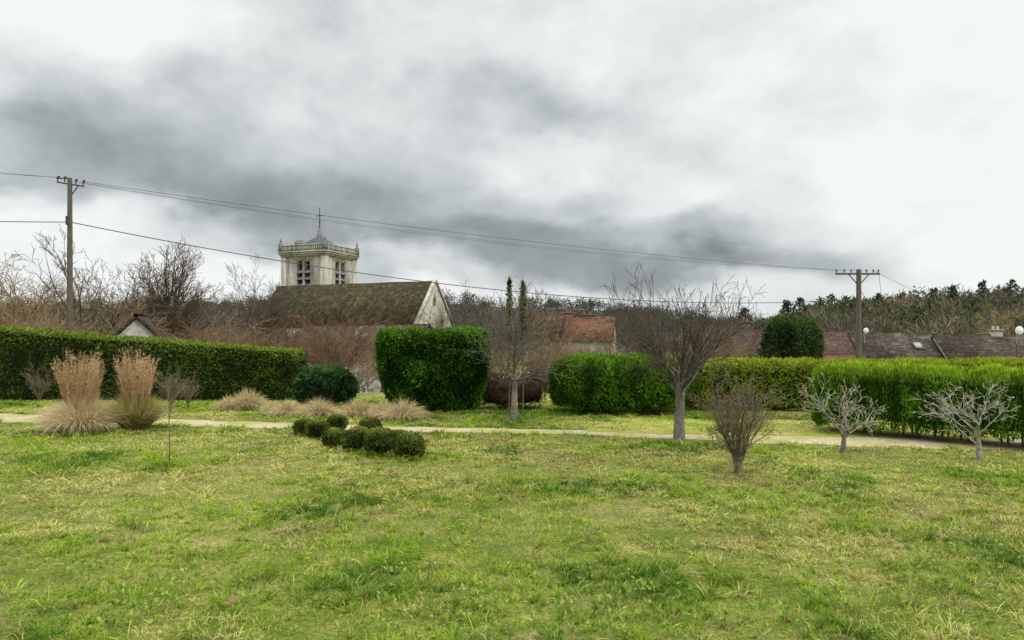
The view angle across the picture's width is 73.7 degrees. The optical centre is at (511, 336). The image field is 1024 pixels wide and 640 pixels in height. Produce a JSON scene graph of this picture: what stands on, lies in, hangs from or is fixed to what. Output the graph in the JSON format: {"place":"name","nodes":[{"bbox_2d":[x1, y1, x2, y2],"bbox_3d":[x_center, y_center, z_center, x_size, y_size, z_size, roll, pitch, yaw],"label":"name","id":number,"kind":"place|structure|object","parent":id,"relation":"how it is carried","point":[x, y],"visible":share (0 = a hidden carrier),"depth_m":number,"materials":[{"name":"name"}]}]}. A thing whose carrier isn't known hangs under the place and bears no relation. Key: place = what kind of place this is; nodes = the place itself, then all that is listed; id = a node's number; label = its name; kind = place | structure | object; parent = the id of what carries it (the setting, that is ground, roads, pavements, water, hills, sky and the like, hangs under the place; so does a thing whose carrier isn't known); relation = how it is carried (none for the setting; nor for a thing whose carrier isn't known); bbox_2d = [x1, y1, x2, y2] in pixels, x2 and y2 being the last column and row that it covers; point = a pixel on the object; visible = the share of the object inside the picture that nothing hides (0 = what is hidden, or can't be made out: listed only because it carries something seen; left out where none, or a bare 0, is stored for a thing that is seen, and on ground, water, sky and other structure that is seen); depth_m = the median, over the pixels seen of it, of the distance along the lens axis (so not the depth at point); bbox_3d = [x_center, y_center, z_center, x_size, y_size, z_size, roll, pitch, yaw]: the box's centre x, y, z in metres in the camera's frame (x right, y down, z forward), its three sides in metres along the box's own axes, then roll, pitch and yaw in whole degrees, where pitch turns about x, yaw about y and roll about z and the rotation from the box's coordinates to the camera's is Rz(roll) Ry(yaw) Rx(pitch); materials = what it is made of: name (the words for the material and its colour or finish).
{"place":"outdoors","nodes":[
{"label":"outdoors","id":0,"kind":"place"},
{"bbox_2d":[82,304,910,352],"bbox_3d":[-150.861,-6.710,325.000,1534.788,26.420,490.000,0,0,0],"label":"wooded hill","id":1,"kind":"structure","parent":0,"point":[622,347],"depth_m":377.92,"materials":[{"name":"brown plant"}]},
{"bbox_2d":[5,282,1023,351],"bbox_3d":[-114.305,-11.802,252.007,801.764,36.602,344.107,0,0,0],"label":"distant woodland","id":2,"kind":"object","parent":1,"relation":"on","point":[874,319],"visible":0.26,"depth_m":176.83,"materials":[{"name":"brown plant"}]},
{"bbox_2d":[779,299,793,316],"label":"scots pine","id":3,"kind":"object","parent":1,"relation":"on","point":[785,308],"visible":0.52,"depth_m":204.52,"materials":[{"name":"green plant"}]},
{"bbox_2d":[792,297,809,316],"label":"scots pine","id":4,"kind":"object","parent":1,"relation":"on","point":[799,304],"visible":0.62,"depth_m":204.56,"materials":[{"name":"green plant"}]},
{"bbox_2d":[946,284,960,302],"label":"scots pine","id":5,"kind":"object","parent":1,"relation":"on","point":[952,291],"visible":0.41,"depth_m":204.81,"materials":[{"name":"green plant"}]},
{"bbox_2d":[974,279,990,301],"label":"scots pine","id":6,"kind":"object","parent":1,"relation":"on","point":[983,285],"visible":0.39,"depth_m":204.60,"materials":[{"name":"green plant"}]},
{"bbox_2d":[1003,279,1022,299],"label":"scots pine","id":7,"kind":"object","parent":1,"relation":"on","point":[1010,286],"visible":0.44,"depth_m":204.47,"materials":[{"name":"green plant"}]},
{"bbox_2d":[0,351,1023,639],"bbox_3d":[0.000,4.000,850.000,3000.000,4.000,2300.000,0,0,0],"label":"ground","id":8,"kind":"structure","parent":0,"point":[682,535],"depth_m":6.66,"materials":[{"name":"green plant"}]},
{"bbox_2d":[0,279,63,326],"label":"bare tree","id":9,"kind":"object","parent":8,"relation":"on","point":[25,298],"visible":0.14,"depth_m":44.58,"materials":[{"name":"brown plant"}]},
{"bbox_2d":[19,366,56,400],"bbox_3d":[-14.288,1.423,20.723,1.053,1.157,0.862,0,0,-18],"label":"garden shrub bare","id":10,"kind":"object","parent":8,"relation":"on","point":[39,387],"visible":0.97,"depth_m":20.68,"materials":[{"name":"grey plant"}]},
{"bbox_2d":[0,307,82,329],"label":"bare shrub","id":11,"kind":"object","parent":8,"relation":"on","point":[40,320],"visible":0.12,"depth_m":33.92,"materials":[{"name":"brown plant"}]},
{"bbox_2d":[0,278,98,332],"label":"bare tree","id":12,"kind":"object","parent":8,"relation":"on","point":[61,312],"visible":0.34,"depth_m":37.71,"materials":[{"name":"brown plant"}]},
{"bbox_2d":[0,253,116,327],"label":"bare tree","id":13,"kind":"object","parent":8,"relation":"on","point":[12,302],"visible":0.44,"depth_m":41.88,"materials":[{"name":"brown plant"}]},
{"bbox_2d":[0,262,117,332],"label":"bare tree","id":14,"kind":"object","parent":8,"relation":"on","point":[25,304],"visible":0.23,"depth_m":47.34,"materials":[{"name":"brown plant"}]},
{"bbox_2d":[2,311,123,334],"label":"bare shrub","id":15,"kind":"object","parent":8,"relation":"on","point":[77,329],"visible":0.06,"depth_m":31.33,"materials":[{"name":"brown plant"}]},
{"bbox_2d":[12,225,120,336],"bbox_3d":[-24.963,-0.905,38.913,5.606,11.557,5.959,0,0,-40],"label":"bare tree","id":16,"kind":"object","parent":8,"relation":"on","point":[63,269],"visible":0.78,"depth_m":39.15,"materials":[{"name":"brown plant"}]},
{"bbox_2d":[12,345,125,435],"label":"plumed ornamental grass","id":17,"kind":"object","parent":8,"relation":"on","point":[75,415],"depth_m":13.98,"materials":[{"name":"beige plant"}]},
{"bbox_2d":[56,175,84,331],"bbox_3d":[-16.668,-1.879,25.773,1.082,8.398,0.305,0,0,0],"label":"utility pole","id":18,"kind":"object","parent":8,"relation":"on","point":[69,220],"visible":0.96,"depth_m":25.73,"materials":[{"name":"wood"}]},
{"bbox_2d":[65,180,822,269],"bbox_3d":[1.281,-4.872,32.900,39.054,2.065,0.011,0,0,-21],"label":"overhead cable","id":19,"kind":"object","parent":18,"relation":"attached to","point":[416,233],"visible":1,"depth_m":30.41,"materials":[{"name":"metal"}]},
{"bbox_2d":[88,182,826,269],"bbox_3d":[1.407,-4.856,32.900,37.987,2.001,0.016,0,0,-22],"label":"overhead cable","id":20,"kind":"object","parent":18,"relation":"attached to","point":[430,229],"visible":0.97,"depth_m":30.60,"materials":[{"name":"metal"}]},
{"bbox_2d":[80,182,843,269],"bbox_3d":[2.131,-4.848,32.900,39.894,2.011,0.009,0,0,-21],"label":"overhead cable","id":21,"kind":"object","parent":18,"relation":"attached to","point":[438,234],"visible":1,"depth_m":30.32,"materials":[{"name":"metal"}]},
{"bbox_2d":[72,222,856,302],"bbox_3d":[1.808,-3.050,32.899,39.669,2.573,0.033,0,0,-21],"label":"overhead cable","id":22,"kind":"object","parent":18,"relation":"attached to","point":[410,279],"visible":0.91,"depth_m":30.04,"materials":[{"name":"metal"}]},
{"bbox_2d":[59,277,172,334],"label":"bare tree","id":23,"kind":"object","parent":8,"relation":"on","point":[120,317],"visible":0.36,"depth_m":44.03,"materials":[{"name":"brown plant"}]},
{"bbox_2d":[73,253,170,337],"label":"bare tree","id":24,"kind":"object","parent":8,"relation":"on","point":[112,318],"visible":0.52,"depth_m":45.00,"materials":[{"name":"brown plant"}]},
{"bbox_2d":[93,345,176,430],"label":"plumed ornamental grass","id":25,"kind":"object","parent":8,"relation":"on","point":[136,410],"depth_m":14.43,"materials":[{"name":"beige plant"}]},
{"bbox_2d":[113,314,167,339],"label":"village house","id":26,"kind":"structure","parent":8,"relation":"on","point":[139,325],"depth_m":32.68,"materials":[{"name":"white paint"}]},
{"bbox_2d":[0,324,308,400],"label":"clipped hedge","id":27,"kind":"object","parent":8,"relation":"on","point":[223,369],"visible":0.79,"depth_m":21.35,"materials":[{"name":"green plant"}]},
{"bbox_2d":[96,233,231,340],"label":"bare tree","id":28,"kind":"object","parent":8,"relation":"on","point":[169,311],"visible":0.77,"depth_m":50.17,"materials":[{"name":"brown plant"}]},
{"bbox_2d":[150,370,179,462],"bbox_3d":[-5.420,1.246,10.648,0.422,1.510,0.483,0,0,16],"label":"young sapling","id":29,"kind":"object","parent":8,"relation":"on","point":[169,402],"visible":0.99,"depth_m":10.63,"materials":[{"name":"brown plant"}]},
{"bbox_2d":[153,365,189,413],"bbox_3d":[-8.779,1.351,17.629,0.970,1.301,1.185,0,0,2],"label":"garden shrub bare","id":30,"kind":"object","parent":8,"relation":"on","point":[173,394],"visible":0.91,"depth_m":17.54,"materials":[{"name":"grey plant"}]},
{"bbox_2d":[171,368,204,409],"bbox_3d":[-8.786,1.423,18.555,0.862,1.157,1.053,0,0,0],"label":"garden shrub bare","id":31,"kind":"object","parent":8,"relation":"on","point":[188,397],"visible":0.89,"depth_m":18.49,"materials":[{"name":"grey plant"}]},
{"bbox_2d":[117,314,274,344],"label":"bare shrub","id":32,"kind":"object","parent":8,"relation":"on","point":[189,329],"visible":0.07,"depth_m":38.19,"materials":[{"name":"brown plant"}]},
{"bbox_2d":[181,288,256,343],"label":"bare tree","id":33,"kind":"object","parent":8,"relation":"on","point":[232,316],"visible":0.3,"depth_m":54.95,"materials":[{"name":"brown plant"}]},
{"bbox_2d":[209,395,236,409],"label":"tufted sedge","id":34,"kind":"object","parent":8,"relation":"on","point":[222,404],"visible":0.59,"depth_m":18.37,"materials":[{"name":"beige plant"}]},
{"bbox_2d":[174,319,272,346],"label":"bare shrub","id":35,"kind":"object","parent":8,"relation":"on","point":[215,337],"visible":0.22,"depth_m":29.95,"materials":[{"name":"brown plant"}]},
{"bbox_2d":[201,326,288,344],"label":"village house","id":36,"kind":"structure","parent":8,"relation":"on","point":[224,327],"depth_m":60.11,"materials":[{"name":"brown tile"}]},
{"bbox_2d":[224,386,267,410],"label":"tufted sedge","id":37,"kind":"object","parent":8,"relation":"on","point":[246,402],"visible":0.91,"depth_m":18.35,"materials":[{"name":"beige plant"}]},
{"bbox_2d":[213,326,282,346],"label":"bare shrub","id":38,"kind":"object","parent":8,"relation":"on","point":[255,339],"visible":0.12,"depth_m":31.19,"materials":[{"name":"brown plant"}]},
{"bbox_2d":[217,252,288,344],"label":"bare tree","id":39,"kind":"object","parent":8,"relation":"on","point":[250,310],"visible":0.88,"depth_m":51.79,"materials":[{"name":"brown plant"}]},
{"bbox_2d":[225,277,301,346],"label":"bare tree","id":40,"kind":"object","parent":8,"relation":"on","point":[275,311],"visible":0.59,"depth_m":60.10,"materials":[{"name":"brown plant"}]},
{"bbox_2d":[243,328,314,360],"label":"bare shrub","id":41,"kind":"object","parent":8,"relation":"on","point":[288,345],"visible":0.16,"depth_m":29.75,"materials":[{"name":"brown plant"}]},
{"bbox_2d":[262,397,303,416],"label":"tufted sedge","id":42,"kind":"object","parent":8,"relation":"on","point":[286,408],"visible":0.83,"depth_m":17.11,"materials":[{"name":"beige plant"}]},
{"bbox_2d":[292,416,311,434],"bbox_3d":[-4.213,1.803,13.785,0.490,0.376,0.430,0,0,0],"label":"boxwood ball","id":43,"kind":"object","parent":8,"relation":"on","point":[299,425],"visible":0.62,"depth_m":13.65,"materials":[{"name":"green plant"}]},
{"bbox_2d":[290,397,339,419],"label":"tufted sedge","id":44,"kind":"object","parent":8,"relation":"on","point":[317,408],"visible":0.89,"depth_m":16.82,"materials":[{"name":"beige plant"}]},
{"bbox_2d":[257,319,373,367],"bbox_3d":[-10.542,1.516,36.237,5.729,4.962,5.423,0,0,-29],"label":"bare shrub","id":45,"kind":"object","parent":8,"relation":"on","point":[311,364],"visible":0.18,"depth_m":35.99,"materials":[{"name":"brown plant"}]},
{"bbox_2d":[305,418,330,437],"bbox_3d":[-3.779,1.778,13.287,0.526,0.400,0.458,0,0,0],"label":"boxwood ball","id":46,"kind":"object","parent":8,"relation":"on","point":[314,428],"visible":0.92,"depth_m":13.15,"materials":[{"name":"green plant"}]},
{"bbox_2d":[291,363,358,405],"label":"round evergreen shrub","id":47,"kind":"object","parent":8,"relation":"on","point":[335,384],"visible":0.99,"depth_m":18.39,"materials":[{"name":"green plant"}]},
{"bbox_2d":[320,427,344,446],"bbox_3d":[-3.215,1.798,12.261,0.474,0.354,0.472,0,0,0],"label":"boxwood ball","id":48,"kind":"object","parent":8,"relation":"on","point":[330,437],"visible":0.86,"depth_m":12.14,"materials":[{"name":"green plant"}]},
{"bbox_2d":[290,324,378,391],"bbox_3d":[-9.094,2.065,40.154,6.542,5.610,7.211,0,0,-33],"label":"bare shrub","id":49,"kind":"object","parent":8,"relation":"on","point":[364,372],"visible":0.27,"depth_m":39.34,"materials":[{"name":"brown plant"}]},
{"bbox_2d":[326,413,348,429],"bbox_3d":[-3.667,1.799,14.326,0.516,0.365,0.455,0,0,0],"label":"boxwood ball","id":50,"kind":"object","parent":8,"relation":"on","point":[336,420],"visible":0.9,"depth_m":14.22,"materials":[{"name":"green plant"}]},
{"bbox_2d":[281,296,403,369],"bbox_3d":[-8.850,0.795,34.304,6.044,5.530,6.384,0,0,-29],"label":"bare shrub","id":51,"kind":"object","parent":8,"relation":"on","point":[324,348],"visible":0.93,"depth_m":33.70,"materials":[{"name":"brown plant"}]},
{"bbox_2d":[331,395,373,417],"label":"tufted sedge","id":52,"kind":"object","parent":8,"relation":"on","point":[358,409],"visible":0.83,"depth_m":16.81,"materials":[{"name":"beige plant"}]},
{"bbox_2d":[340,425,368,451],"bbox_3d":[-2.705,1.748,11.835,0.552,0.454,0.565,0,0,0],"label":"boxwood ball","id":53,"kind":"object","parent":8,"relation":"on","point":[353,437],"visible":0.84,"depth_m":11.68,"materials":[{"name":"green plant"}]},
{"bbox_2d":[256,208,454,335],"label":"church","id":54,"kind":"structure","parent":8,"relation":"on","point":[304,286],"depth_m":109.32,"materials":[{"name":"stone"}]},
{"bbox_2d":[306,329,428,391],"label":"walls","id":55,"kind":"structure","parent":8,"relation":"on","point":[376,383],"depth_m":48.32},
{"bbox_2d":[278,324,433,354],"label":"roof","id":56,"kind":"structure","parent":55,"relation":"on","point":[381,326],"depth_m":52.33,"materials":[{"name":"brown tile"}]},
{"bbox_2d":[358,416,382,435],"bbox_3d":[-2.816,1.784,13.537,0.536,0.398,0.511,0,0,0],"label":"boxwood ball","id":57,"kind":"object","parent":8,"relation":"on","point":[370,422],"visible":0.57,"depth_m":13.42,"materials":[{"name":"green plant"}]},
{"bbox_2d":[362,398,394,419],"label":"tufted sedge","id":58,"kind":"object","parent":8,"relation":"on","point":[377,407],"visible":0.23,"depth_m":16.47,"materials":[{"name":"beige plant"}]},
{"bbox_2d":[362,427,397,453],"bbox_3d":[-2.193,1.722,11.399,0.638,0.470,0.592,0,0,0],"label":"boxwood ball","id":59,"kind":"object","parent":8,"relation":"on","point":[379,442],"visible":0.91,"depth_m":11.24,"materials":[{"name":"green plant"}]},
{"bbox_2d":[371,397,434,423],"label":"tufted sedge","id":60,"kind":"object","parent":8,"relation":"on","point":[410,412],"visible":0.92,"depth_m":16.16,"materials":[{"name":"beige plant"}]},
{"bbox_2d":[392,430,427,457],"bbox_3d":[-1.657,1.748,11.089,0.593,0.452,0.584,0,0,0],"label":"boxwood ball","id":61,"kind":"object","parent":8,"relation":"on","point":[410,443],"visible":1,"depth_m":10.94,"materials":[{"name":"green plant"}]},
{"bbox_2d":[374,325,491,411],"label":"topiary block","id":62,"kind":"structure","parent":8,"relation":"on","point":[431,369],"depth_m":17.76,"materials":[{"name":"green plant"}]},
{"bbox_2d":[421,280,489,332],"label":"bare tree","id":63,"kind":"object","parent":8,"relation":"on","point":[448,313],"visible":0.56,"depth_m":60.40,"materials":[{"name":"brown plant"}]},
{"bbox_2d":[420,304,503,363],"bbox_3d":[-3.222,1.509,40.350,4.854,6.713,5.122,0,0,38],"label":"bare tree","id":64,"kind":"object","parent":8,"relation":"on","point":[446,322],"visible":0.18,"depth_m":39.69,"materials":[{"name":"brown plant"}]},
{"bbox_2d":[461,296,537,379],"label":"bare tree","id":65,"kind":"object","parent":8,"relation":"on","point":[490,327],"visible":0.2,"depth_m":54.33,"materials":[{"name":"brown plant"}]},
{"bbox_2d":[488,345,521,377],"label":"bare shrub","id":66,"kind":"object","parent":8,"relation":"on","point":[496,366],"visible":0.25,"depth_m":29.69,"materials":[{"name":"brown plant"}]},
{"bbox_2d":[505,276,513,416],"bbox_3d":[-0.057,0.235,17.001,0.273,3.530,0.279,0,0,0],"label":"cypress tree","id":67,"kind":"object","parent":8,"relation":"on","point":[509,290],"visible":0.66,"depth_m":16.98,"materials":[{"name":"green plant"}]},
{"bbox_2d":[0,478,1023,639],"bbox_3d":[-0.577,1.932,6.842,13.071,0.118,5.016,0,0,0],"label":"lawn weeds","id":68,"kind":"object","parent":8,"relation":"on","point":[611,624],"visible":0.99,"depth_m":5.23,"materials":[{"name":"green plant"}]},
{"bbox_2d":[481,370,547,407],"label":"barberry shrub","id":69,"kind":"object","parent":8,"relation":"on","point":[496,392],"visible":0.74,"depth_m":18.39,"materials":[{"name":"brown plant"}]},
{"bbox_2d":[460,276,585,419],"bbox_3d":[0.070,0.292,16.241,2.602,3.463,3.193,0,0,-24],"label":"ornamental bare tree","id":70,"kind":"object","parent":8,"relation":"on","point":[514,352],"visible":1,"depth_m":16.16,"materials":[{"name":"brown plant"}]},
{"bbox_2d":[518,280,528,414],"bbox_3d":[0.281,0.283,16.995,0.295,3.435,0.298,0,0,0],"label":"cypress tree","id":71,"kind":"object","parent":8,"relation":"on","point":[523,291],"visible":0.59,"depth_m":16.98,"materials":[{"name":"green plant"}]},
{"bbox_2d":[500,328,578,391],"bbox_3d":[1.339,1.476,33.024,4.318,3.740,4.087,0,0,17],"label":"bare shrub","id":72,"kind":"object","parent":8,"relation":"on","point":[533,367],"visible":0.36,"depth_m":32.82,"materials":[{"name":"brown plant"}]},
{"bbox_2d":[526,341,562,390],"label":"walls","id":73,"kind":"structure","parent":8,"relation":"on","point":[545,356],"depth_m":75.47,"materials":[{"name":"paint"}]},
{"bbox_2d":[526,311,571,339],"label":"roof","id":74,"kind":"structure","parent":73,"relation":"on","point":[555,313],"depth_m":77.70,"materials":[{"name":"tile"}]},
{"bbox_2d":[512,280,581,391],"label":"bare tree","id":75,"kind":"object","parent":8,"relation":"on","point":[548,325],"visible":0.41,"depth_m":44.01,"materials":[{"name":"brown plant"}]},
{"bbox_2d":[526,326,618,367],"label":"bare shrub","id":76,"kind":"object","parent":8,"relation":"on","point":[560,353],"visible":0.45,"depth_m":29.95,"materials":[{"name":"brown plant"}]},
{"bbox_2d":[553,340,618,355],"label":"bare shrub","id":77,"kind":"object","parent":8,"relation":"on","point":[604,349],"visible":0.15,"depth_m":27.93,"materials":[{"name":"brown plant"}]},
{"bbox_2d":[563,329,615,354],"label":"walls","id":78,"kind":"structure","parent":8,"relation":"on","point":[586,342],"depth_m":69.52,"materials":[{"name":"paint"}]},
{"bbox_2d":[562,316,617,339],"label":"roof","id":79,"kind":"structure","parent":78,"relation":"on","point":[582,325],"depth_m":71.27,"materials":[{"name":"red tile"}]},
{"bbox_2d":[547,350,694,411],"bbox_3d":[2.847,1.165,17.958,3.907,1.606,2.223,0,0,0],"label":"rounded hedge","id":80,"kind":"object","parent":8,"relation":"on","point":[597,382],"visible":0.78,"depth_m":17.14,"materials":[{"name":"green plant"}]},
{"bbox_2d":[585,297,656,353],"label":"bare tree","id":81,"kind":"object","parent":8,"relation":"on","point":[622,339],"visible":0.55,"depth_m":60.51,"materials":[{"name":"brown plant"}]},
{"bbox_2d":[595,262,765,439],"bbox_3d":[3.515,0.305,13.424,3.474,3.433,2.933,0,0,-34],"label":"ornamental bare tree","id":82,"kind":"object","parent":8,"relation":"on","point":[681,379],"visible":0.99,"depth_m":13.20,"materials":[{"name":"brown plant"}]},
{"bbox_2d":[681,318,758,357],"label":"bare shrub","id":83,"kind":"object","parent":8,"relation":"on","point":[740,352],"visible":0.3,"depth_m":31.58,"materials":[{"name":"brown plant"}]},
{"bbox_2d":[688,360,792,473],"bbox_3d":[3.300,1.168,9.889,1.466,1.667,1.214,0,0,41],"label":"bare shrub","id":84,"kind":"object","parent":8,"relation":"on","point":[737,455],"visible":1,"depth_m":9.85,"materials":[{"name":"brown plant"}]},
{"bbox_2d":[757,311,826,363],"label":"pine shrub","id":85,"kind":"object","parent":8,"relation":"on","point":[788,335],"visible":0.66,"depth_m":23.43,"materials":[{"name":"green plant"}]},
{"bbox_2d":[789,373,888,453],"bbox_3d":[5.603,1.312,11.495,1.527,1.391,1.492,0,0,0],"label":"lichened shrub","id":86,"kind":"object","parent":8,"relation":"on","point":[843,432],"visible":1,"depth_m":11.63,"materials":[{"name":"grey plant"}]},
{"bbox_2d":[686,355,1023,410],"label":"golden conifer hedge","id":87,"kind":"object","parent":8,"relation":"on","point":[790,373],"visible":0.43,"depth_m":18.22,"materials":[{"name":"green plant"}]},
{"bbox_2d":[835,269,879,358],"bbox_3d":[20.255,0.520,40.000,2.576,8.881,0.380,0,0,0],"label":"utility pole","id":88,"kind":"object","parent":8,"relation":"on","point":[858,274],"visible":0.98,"depth_m":39.89,"materials":[{"name":"wood"}]},
{"bbox_2d":[810,360,1023,445],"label":"thuja hedge","id":89,"kind":"object","parent":8,"relation":"on","point":[886,384],"visible":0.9,"depth_m":13.01,"materials":[{"name":"green plant"}]},
{"bbox_2d":[933,338,946,357],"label":"walls","id":90,"kind":"structure","parent":8,"relation":"on","point":[939,347],"depth_m":61.38,"materials":[{"name":"grey"}]},
{"bbox_2d":[931,334,1023,364],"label":"roof","id":91,"kind":"structure","parent":90,"relation":"on","point":[965,346],"depth_m":60.44,"materials":[{"name":"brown tile"}]},
{"bbox_2d":[987,326,1003,336],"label":"chimney","id":92,"kind":"object","parent":91,"relation":"on","point":[994,332],"visible":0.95,"depth_m":61.25,"materials":[{"name":"paint"}]},
{"bbox_2d":[910,379,1021,460],"bbox_3d":[7.324,1.337,11.152,1.424,1.338,1.468,0,0,16],"label":"lichened shrub","id":93,"kind":"object","parent":8,"relation":"on","point":[977,443],"visible":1,"depth_m":11.02,"materials":[{"name":"grey plant"}]},
{"bbox_2d":[965,300,1023,333],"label":"bare tree","id":94,"kind":"object","parent":8,"relation":"on","point":[999,323],"visible":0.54,"depth_m":90.42,"materials":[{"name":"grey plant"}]},
{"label":"walls","id":95,"kind":"object","parent":8,"relation":"on","visible":0},
{"bbox_2d":[755,330,855,354],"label":"roof","id":96,"kind":"structure","parent":95,"relation":"on","point":[838,342],"depth_m":63.50,"materials":[{"name":"tile"}]},
{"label":"walls","id":97,"kind":"object","parent":8,"relation":"on","visible":0},
{"bbox_2d":[848,332,945,363],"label":"roof","id":98,"kind":"structure","parent":97,"relation":"on","point":[875,345],"depth_m":62.30,"materials":[{"name":"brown tile"}]},
{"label":"walls","id":99,"kind":"object","parent":8,"relation":"on","visible":0},
{"bbox_2d":[688,324,757,356],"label":"roof","id":100,"kind":"structure","parent":99,"relation":"on","point":[752,341],"depth_m":55.89,"materials":[{"name":"brown tile"}]},
{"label":"walls","id":101,"kind":"object","parent":8,"relation":"on","visible":0},
{"bbox_2d":[653,332,688,349],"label":"roof","id":102,"kind":"structure","parent":101,"relation":"on","point":[667,344],"depth_m":68.13,"materials":[{"name":"brown tile"}]},
{"bbox_2d":[0,414,1023,449],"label":"gravel path","id":103,"kind":"structure","parent":0,"point":[931,443],"depth_m":13.46,"materials":[{"name":"beige gravel"}]},
{"bbox_2d":[584,418,1018,438],"bbox_3d":[5.852,1.989,14.948,8.521,0.001,2.744,0,0,6],"label":"mossy gravel apron","id":104,"kind":"object","parent":103,"relation":"on","point":[690,430],"visible":0.55,"depth_m":14.57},
{"bbox_2d":[0,0,1023,321],"label":"sky","id":105,"kind":"structure","parent":0,"point":[885,136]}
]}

